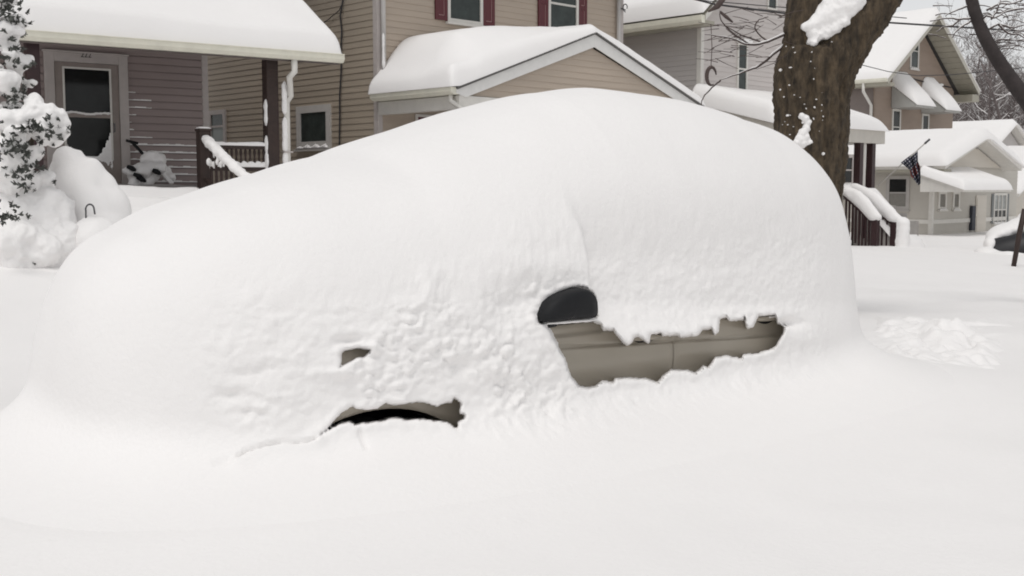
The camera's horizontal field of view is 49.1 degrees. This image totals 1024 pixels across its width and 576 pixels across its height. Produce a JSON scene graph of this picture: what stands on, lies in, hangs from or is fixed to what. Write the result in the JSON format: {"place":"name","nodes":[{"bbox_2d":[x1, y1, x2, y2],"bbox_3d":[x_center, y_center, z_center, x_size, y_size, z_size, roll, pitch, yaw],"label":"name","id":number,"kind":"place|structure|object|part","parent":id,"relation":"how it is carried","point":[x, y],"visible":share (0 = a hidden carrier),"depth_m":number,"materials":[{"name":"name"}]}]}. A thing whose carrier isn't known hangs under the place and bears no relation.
{"place":"outdoors","nodes":[
{"label":"outdoors","id":0,"kind":"place"},
{"bbox_2d":[0,231,1023,575],"bbox_3d":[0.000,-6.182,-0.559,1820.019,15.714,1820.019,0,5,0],"label":"snowy ground","id":1,"kind":"structure","parent":0,"point":[934,487],"depth_m":4.32,"materials":[{"name":"white snow"}]},
{"bbox_2d":[0,0,43,162],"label":"evergreen shrub","id":2,"kind":"object","parent":1,"relation":"on","point":[18,63],"visible":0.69,"depth_m":11.42,"materials":[{"name":"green plant"}]},
{"bbox_2d":[0,92,71,197],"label":"evergreen shrub","id":3,"kind":"object","parent":1,"relation":"on","point":[38,120],"visible":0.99,"depth_m":11.19,"materials":[{"name":"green plant"}]},
{"bbox_2d":[0,169,77,267],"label":"evergreen shrub","id":4,"kind":"object","parent":1,"relation":"on","point":[39,228],"visible":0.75,"depth_m":11.21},
{"bbox_2d":[49,146,131,222],"bbox_3d":[-4.655,-0.800,12.175,1.246,1.484,1.250,0,5,0],"label":"snow mound","id":5,"kind":"object","parent":1,"relation":"on","point":[83,180],"visible":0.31,"depth_m":12.05,"materials":[{"name":"white snow"}]},
{"bbox_2d":[76,203,113,245],"bbox_3d":[-4.314,-0.546,11.596,0.507,0.659,0.515,0,5,0],"label":"garden hook","id":6,"kind":"object","parent":1,"relation":"on","point":[89,226],"visible":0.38,"depth_m":11.42,"materials":[{"name":"metal"}]},
{"bbox_2d":[0,0,344,213],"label":"house","id":7,"kind":"structure","parent":1,"relation":"on","point":[110,77],"depth_m":17.19,"materials":[{"name":"grey"}]},
{"bbox_2d":[54,61,121,183],"bbox_3d":[-6.819,-2.482,18.052,0.996,2.250,0.116,-4,6,-36],"label":"door","id":8,"kind":"structure","parent":7,"relation":"in","point":[88,93],"depth_m":18.07,"materials":[{"name":"paint"}]},
{"bbox_2d":[122,150,175,184],"bbox_3d":[-5.900,-1.920,18.212,0.869,0.643,0.491,-4,6,-36],"label":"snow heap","id":9,"kind":"object","parent":7,"relation":"on","point":[150,167],"visible":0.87,"depth_m":18.09,"materials":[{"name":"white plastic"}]},
{"bbox_2d":[126,139,173,183],"bbox_3d":[-5.896,-2.050,18.283,0.784,0.750,0.157,0,5,5],"label":"snow shovel","id":10,"kind":"object","parent":7,"relation":"on","point":[164,175],"visible":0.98,"depth_m":18.24,"materials":[{"name":"grey paint"}]},
{"bbox_2d":[207,0,705,183],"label":"house","id":11,"kind":"structure","parent":1,"relation":"on","point":[407,62],"depth_m":21.35,"materials":[{"name":"beige plastic"}]},
{"bbox_2d":[209,109,226,141],"bbox_3d":[-6.560,-3.568,24.959,0.050,0.786,0.736,-5,7,-44],"label":"window","id":12,"kind":"structure","parent":11,"relation":"in","point":[217,118],"depth_m":24.91,"materials":[{"name":"grey paint"}]},
{"bbox_2d":[294,104,331,151],"bbox_3d":[-3.965,-3.175,22.250,0.110,0.900,1.239,-5,7,-44],"label":"window","id":13,"kind":"structure","parent":11,"relation":"in","point":[313,122],"depth_m":22.25,"materials":[{"name":"black glass"}]},
{"bbox_2d":[415,114,432,120],"bbox_3d":[-1.573,-2.645,21.688,0.750,1.400,0.036,-5,7,-44],"label":"window","id":14,"kind":"structure","parent":11,"relation":"in","point":[416,115],"depth_m":21.43,"materials":[{"name":"white paint"}]},
{"bbox_2d":[445,0,482,27],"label":"window","id":15,"kind":"structure","parent":11,"relation":"in","point":[467,13],"depth_m":22.08,"materials":[{"name":"white paint"}]},
{"bbox_2d":[548,0,578,26],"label":"window","id":16,"kind":"structure","parent":11,"relation":"in","point":[561,13],"depth_m":24.00,"materials":[{"name":"white paint"}]},
{"bbox_2d":[0,88,953,531],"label":"parked car","id":17,"kind":"object","parent":1,"relation":"on","point":[520,294],"visible":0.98,"depth_m":5.04,"materials":[{"name":"beige paint"}]},
{"bbox_3d":[0.381,0.483,5.644,1.197,0.620,0.090,-4,7,-38],"label":"front door","id":18,"kind":"part","parent":17,"relation":"part of","materials":[{"name":"beige paint"}]},
{"bbox_3d":[1.223,0.424,6.300,0.949,0.620,0.089,-4,7,-38],"label":"rear door","id":19,"kind":"part","parent":17,"relation":"part of","materials":[{"name":"beige paint"}]},
{"bbox_2d":[623,0,924,247],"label":"house","id":20,"kind":"structure","parent":1,"relation":"on","point":[669,37],"depth_m":28.66,"materials":[{"name":"white"}]},
{"bbox_2d":[736,43,747,88],"bbox_3d":[6.023,-5.755,29.317,0.449,1.283,0.050,-5,7,-44],"label":"window","id":21,"kind":"structure","parent":20,"relation":"in","point":[742,62],"depth_m":29.32,"materials":[{"name":"white paint"}]},
{"bbox_2d":[767,0,777,9],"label":"window","id":22,"kind":"structure","parent":20,"relation":"in","point":[769,2],"depth_m":30.09,"materials":[{"name":"white paint"}]},
{"bbox_2d":[845,154,853,182],"bbox_3d":[10.005,-3.514,33.377,0.658,0.932,0.050,-5,7,-44],"label":"window","id":23,"kind":"structure","parent":20,"relation":"in","point":[849,168],"depth_m":33.46,"materials":[{"name":"white paint"}]},
{"bbox_2d":[878,139,929,185],"bbox_3d":[9.915,-3.175,28.365,1.320,1.183,0.360,3,6,30],"label":"flag","id":24,"kind":"object","parent":20,"relation":"attached to","point":[911,163],"visible":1,"depth_m":28.22,"materials":[{"name":"paint"}]},
{"bbox_2d":[696,0,902,205],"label":"tree","id":25,"kind":"object","parent":1,"relation":"on","point":[824,48],"visible":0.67,"depth_m":10.86,"materials":[{"name":"brown plant"}]},
{"bbox_2d":[850,7,980,130],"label":"house","id":26,"kind":"structure","parent":1,"relation":"on","point":[890,101],"depth_m":53.14,"materials":[{"name":"brown"}]},
{"bbox_2d":[891,109,900,130],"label":"window","id":27,"kind":"structure","parent":26,"relation":"in","point":[896,113],"depth_m":52.94,"materials":[{"name":"white paint"}]},
{"bbox_2d":[909,44,919,70],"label":"window","id":28,"kind":"structure","parent":26,"relation":"in","point":[914,57],"depth_m":53.84,"materials":[{"name":"white paint"}]},
{"bbox_2d":[921,113,929,128],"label":"window","id":29,"kind":"structure","parent":26,"relation":"in","point":[925,117],"depth_m":54.97,"materials":[{"name":"white paint"}]},
{"bbox_2d":[842,127,1023,234],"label":"house","id":30,"kind":"structure","parent":1,"relation":"on","point":[969,180],"depth_m":38.69,"materials":[{"name":"white"}]},
{"bbox_2d":[886,176,909,210],"bbox_3d":[13.320,-3.268,38.716,0.100,1.225,0.919,-5,7,-44],"label":"window","id":31,"kind":"structure","parent":30,"relation":"in","point":[897,187],"depth_m":38.70,"materials":[{"name":"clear glass"}]},
{"bbox_2d":[937,192,947,210],"bbox_3d":[14.758,-2.970,38.343,0.670,0.684,0.110,-5,7,-44],"label":"window","id":32,"kind":"structure","parent":30,"relation":"in","point":[942,196],"depth_m":38.35,"materials":[{"name":"white paint"}]},
{"bbox_2d":[951,192,961,210],"bbox_3d":[15.525,-3.027,39.083,0.601,0.693,0.110,-5,7,-44],"label":"window","id":33,"kind":"structure","parent":30,"relation":"in","point":[956,195],"depth_m":39.08,"materials":[{"name":"white paint"}]},
{"bbox_2d":[974,195,986,231],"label":"door","id":34,"kind":"structure","parent":30,"relation":"in","point":[981,200],"depth_m":40.48,"materials":[{"name":"beige"}]},
{"bbox_2d":[992,193,1007,225],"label":"window","id":35,"kind":"structure","parent":30,"relation":"in","point":[1000,199],"depth_m":41.68,"materials":[{"name":"white paint"}]},
{"bbox_2d":[866,316,1014,368],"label":"snow clods","id":36,"kind":"object","parent":1,"relation":"on","point":[956,341],"visible":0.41,"depth_m":9.03,"materials":[{"name":"white snow"}]},
{"bbox_2d":[955,73,994,119],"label":"tree","id":37,"kind":"object","parent":1,"relation":"on","point":[969,104],"visible":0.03,"depth_m":87.39,"materials":[{"name":"grey plant"}]},
{"bbox_2d":[951,29,999,106],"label":"tree","id":38,"kind":"object","parent":1,"relation":"on","point":[982,72],"visible":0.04,"depth_m":79.76,"materials":[{"name":"grey plant"}]},
{"bbox_2d":[928,0,1023,110],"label":"tree","id":39,"kind":"object","parent":1,"relation":"on","point":[1013,82],"visible":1,"depth_m":12.28,"materials":[{"name":"brown plant"}]},
{"bbox_2d":[935,0,1022,119],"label":"tree","id":40,"kind":"object","parent":1,"relation":"on","point":[975,39],"visible":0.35,"depth_m":79.80,"materials":[{"name":"grey plant"}]},
{"bbox_2d":[953,92,1008,120],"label":"tree","id":41,"kind":"object","parent":1,"relation":"on","point":[972,111],"visible":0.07,"depth_m":86.06,"materials":[{"name":"grey plant"}]},
{"bbox_2d":[950,4,1019,120],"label":"tree","id":42,"kind":"object","parent":1,"relation":"on","point":[972,60],"visible":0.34,"depth_m":78.14,"materials":[{"name":"grey plant"}]},
{"bbox_2d":[958,54,1012,120],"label":"tree","id":43,"kind":"object","parent":1,"relation":"on","point":[982,92],"visible":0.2,"depth_m":79.23,"materials":[{"name":"grey plant"}]},
{"bbox_2d":[948,0,1023,124],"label":"tree","id":44,"kind":"object","parent":1,"relation":"on","point":[1019,15],"visible":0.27,"depth_m":79.95,"materials":[{"name":"grey plant"}]},
{"bbox_2d":[952,119,1023,145],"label":"house","id":45,"kind":"structure","parent":1,"relation":"on","point":[1008,132],"depth_m":67.77,"materials":[{"name":"grey"}]},
{"bbox_2d":[952,21,1023,120],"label":"tree","id":46,"kind":"object","parent":1,"relation":"on","point":[978,110],"visible":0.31,"depth_m":76.48,"materials":[{"name":"grey plant"}]},
{"bbox_2d":[964,45,1022,118],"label":"tree","id":47,"kind":"object","parent":1,"relation":"on","point":[992,82],"visible":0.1,"depth_m":83.27,"materials":[{"name":"grey plant"}]},
{"bbox_2d":[964,76,1023,123],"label":"tree","id":48,"kind":"object","parent":1,"relation":"on","point":[1011,116],"visible":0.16,"depth_m":80.48,"materials":[{"name":"grey plant"}]},
{"bbox_2d":[966,34,1023,126],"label":"tree","id":49,"kind":"object","parent":1,"relation":"on","point":[1006,102],"visible":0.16,"depth_m":81.93,"materials":[{"name":"grey plant"}]},
{"bbox_2d":[969,33,1023,130],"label":"tree","id":50,"kind":"object","parent":1,"relation":"on","point":[992,94],"visible":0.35,"depth_m":76.94,"materials":[{"name":"grey plant"}]},
{"bbox_2d":[969,42,1023,120],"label":"tree","id":51,"kind":"object","parent":1,"relation":"on","point":[998,85],"visible":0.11,"depth_m":81.97,"materials":[{"name":"grey plant"}]},
{"bbox_2d":[974,213,1023,254],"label":"parked car","id":52,"kind":"object","parent":1,"relation":"on","point":[1000,238],"visible":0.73,"depth_m":27.77,"materials":[{"name":"white paint"}]},
{"bbox_2d":[979,49,1023,114],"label":"tree","id":53,"kind":"object","parent":1,"relation":"on","point":[1011,95],"visible":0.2,"depth_m":82.43,"materials":[{"name":"grey plant"}]},
{"bbox_2d":[990,32,1023,78],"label":"tree","id":54,"kind":"object","parent":1,"relation":"on","point":[1017,65],"visible":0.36,"depth_m":76.97,"materials":[{"name":"grey plant"}]},
{"bbox_2d":[1007,146,1023,215],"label":"house","id":55,"kind":"structure","parent":1,"relation":"on","point":[1018,151],"depth_m":48.51,"materials":[{"name":"beige"}]},
{"bbox_2d":[1011,209,1023,266],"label":"leaning post","id":56,"kind":"object","parent":1,"relation":"on","point":[1018,241],"visible":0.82,"depth_m":21.97,"materials":[{"name":"brown wood"}]},
{"bbox_2d":[704,0,906,18],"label":"utility wire","id":57,"kind":"object","parent":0,"point":[770,6],"visible":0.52,"depth_m":14.05,"materials":[{"name":"grey"}]},
{"bbox_2d":[696,0,1023,31],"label":"utility wire","id":58,"kind":"object","parent":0,"point":[889,22],"visible":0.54,"depth_m":13.99,"materials":[{"name":"grey"}]},
{"bbox_2d":[862,65,1023,75],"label":"utility wire","id":59,"kind":"object","parent":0,"point":[929,75],"visible":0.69,"depth_m":16.39,"materials":[{"name":"grey"}]},
{"bbox_2d":[896,0,1023,121],"label":"sky","id":60,"kind":"structure","parent":0,"point":[906,5],"materials":[{"name":"white"}]}
]}

